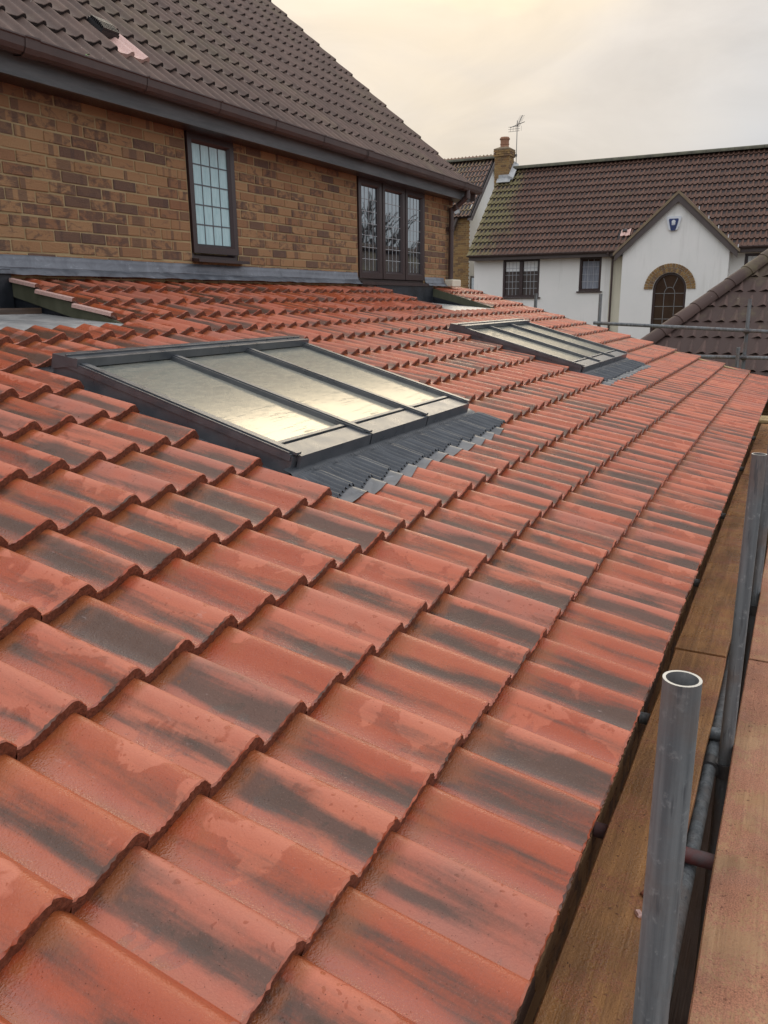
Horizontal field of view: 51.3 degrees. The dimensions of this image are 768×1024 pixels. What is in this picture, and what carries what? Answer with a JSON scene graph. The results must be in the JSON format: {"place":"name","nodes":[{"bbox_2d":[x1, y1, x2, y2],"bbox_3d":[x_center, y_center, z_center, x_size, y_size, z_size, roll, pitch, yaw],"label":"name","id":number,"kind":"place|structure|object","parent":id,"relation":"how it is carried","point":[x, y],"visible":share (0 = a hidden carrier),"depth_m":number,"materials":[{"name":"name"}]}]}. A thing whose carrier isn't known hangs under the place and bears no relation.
{"place":"outdoors","nodes":[
{"label":"outdoors","id":0,"kind":"place"},
{"bbox_2d":[0,0,482,287],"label":"brick house","id":1,"kind":"structure","parent":0,"point":[259,133],"depth_m":6.53,"materials":[{"name":"brown brick"}]},
{"bbox_2d":[184,130,249,263],"bbox_3d":[-1.397,-2.557,6.567,0.165,0.982,0.665,7,17,26],"label":"window","id":2,"kind":"structure","parent":1,"relation":"in","point":[210,172],"depth_m":6.54,"materials":[{"name":"white glass"}]},
{"bbox_2d":[356,176,428,286],"bbox_3d":[0.099,-3.227,9.415,0.150,1.185,1.775,7,17,26],"label":"window","id":3,"kind":"structure","parent":1,"relation":"in","point":[390,218],"depth_m":9.33,"materials":[{"name":"clear glass"}]},
{"bbox_2d":[444,154,494,289],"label":"gabled house","id":4,"kind":"structure","parent":0,"point":[477,170],"depth_m":31.61,"materials":[{"name":"brick"}]},
{"bbox_2d":[470,276,473,289],"bbox_3d":[3.655,-8.794,32.187,0.028,1.350,0.950,7,17,26],"label":"window","id":5,"kind":"structure","parent":4,"relation":"in","point":[471,277],"depth_m":31.77,"materials":[{"name":"white glass"}]},
{"bbox_2d":[271,0,767,165],"label":"sky","id":6,"kind":"structure","parent":0,"point":[589,79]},
{"bbox_2d":[466,137,767,338],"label":"white house","id":7,"kind":"structure","parent":0,"point":[573,240],"depth_m":26.82,"materials":[{"name":"tile"}]},
{"bbox_2d":[508,115,524,160],"bbox_3d":[4.964,-13.792,29.936,0.645,1.928,0.122,9,18,32],"label":"tv aerial","id":8,"kind":"object","parent":7,"relation":"attached to","point":[518,125],"visible":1,"depth_m":29.81,"materials":[{"name":"metal"}]},
{"bbox_2d":[502,259,539,298],"bbox_3d":[4.781,-8.134,27.886,1.440,1.325,0.150,7,17,26],"label":"window","id":9,"kind":"structure","parent":7,"relation":"in","point":[520,277],"depth_m":27.92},
{"bbox_2d":[576,257,601,292],"bbox_3d":[6.915,-7.954,26.798,0.850,1.145,0.150,7,17,26],"label":"window","id":10,"kind":"structure","parent":7,"relation":"in","point":[590,268],"depth_m":26.84,"materials":[{"name":"grey glass"}]},
{"bbox_2d":[650,272,685,331],"bbox_3d":[9.061,-6.334,25.505,1.010,2.515,0.060,7,17,26],"label":"window","id":11,"kind":"structure","parent":7,"relation":"in","point":[669,290],"depth_m":25.40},
{"bbox_2d":[667,216,681,230],"bbox_3d":[8.958,-8.922,24.709,0.438,0.422,0.079,7,17,26],"label":"alarm box","id":12,"kind":"object","parent":7,"relation":"attached to","point":[673,222],"visible":1,"depth_m":24.68,"materials":[{"name":"white plastic"}]},
{"bbox_2d":[744,253,760,264],"bbox_3d":[11.707,-7.293,24.466,1.300,1.230,0.080,7,17,26],"label":"window","id":13,"kind":"structure","parent":7,"relation":"in","point":[748,256],"depth_m":24.56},
{"bbox_2d":[641,249,767,545],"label":"garage","id":14,"kind":"structure","parent":0,"point":[723,303],"depth_m":12.29,"materials":[{"name":"brown tile"}]},
{"bbox_2d":[726,546,767,659],"bbox_3d":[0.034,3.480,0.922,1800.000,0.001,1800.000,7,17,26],"label":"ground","id":15,"kind":"structure","parent":0,"point":[763,568],"depth_m":11.43,"materials":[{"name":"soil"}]},
{"bbox_2d":[0,254,767,1023],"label":"roof extension","id":16,"kind":"object","parent":15,"relation":"on","point":[340,628],"visible":0.91,"depth_m":2.10,"materials":[{"name":"red tile"}]},
{"bbox_2d":[534,293,767,1023],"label":"scaffold","id":17,"kind":"object","parent":15,"relation":"on","point":[676,856],"visible":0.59,"depth_m":1.14,"materials":[{"name":"metal"}]},
{"bbox_2d":[533,649,725,1023],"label":"scaffold board","id":18,"kind":"object","parent":17,"relation":"on","point":[593,978],"visible":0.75,"depth_m":2.18,"materials":[{"name":"brown wood"}]},
{"bbox_2d":[634,909,641,917],"bbox_3d":[0.683,1.075,2.140,0.018,0.015,0.029,-1,15,-3],"label":"tile chip","id":19,"kind":"object","parent":18,"relation":"on","point":[638,912],"visible":0.84,"depth_m":2.14,"materials":[{"name":"pink ceramic"}]},
{"bbox_2d":[668,752,715,1023],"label":"scaffold board","id":20,"kind":"object","parent":17,"relation":"on","point":[680,1003],"depth_m":3.73,"materials":[{"name":"brown wood"}]},
{"bbox_2d":[674,475,748,657],"bbox_3d":[2.450,0.177,5.562,0.228,0.040,4.260,7,17,26],"label":"scaffold board","id":21,"kind":"object","parent":17,"relation":"on","point":[707,628],"visible":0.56,"depth_m":4.45,"materials":[{"name":"brown wood"}]},
{"bbox_2d":[687,660,767,1023],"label":"scaffold board","id":22,"kind":"object","parent":17,"relation":"on","point":[731,982],"visible":0.98,"depth_m":2.22,"materials":[{"name":"brown wood"}]},
{"bbox_2d":[742,424,767,474],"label":"scaffold board","id":23,"kind":"object","parent":17,"relation":"on","point":[760,444],"visible":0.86,"depth_m":8.95,"materials":[{"name":"brown wood"}]},
{"bbox_2d":[749,547,767,662],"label":"scaffold board","id":24,"kind":"object","parent":17,"relation":"on","point":[759,648],"visible":0.89,"depth_m":4.00,"materials":[{"name":"brown wood"}]},
{"bbox_2d":[758,418,767,422],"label":"scaffold board","id":25,"kind":"object","parent":17,"relation":"on","point":[763,420],"depth_m":10.47,"materials":[{"name":"beige wood"}]}
]}

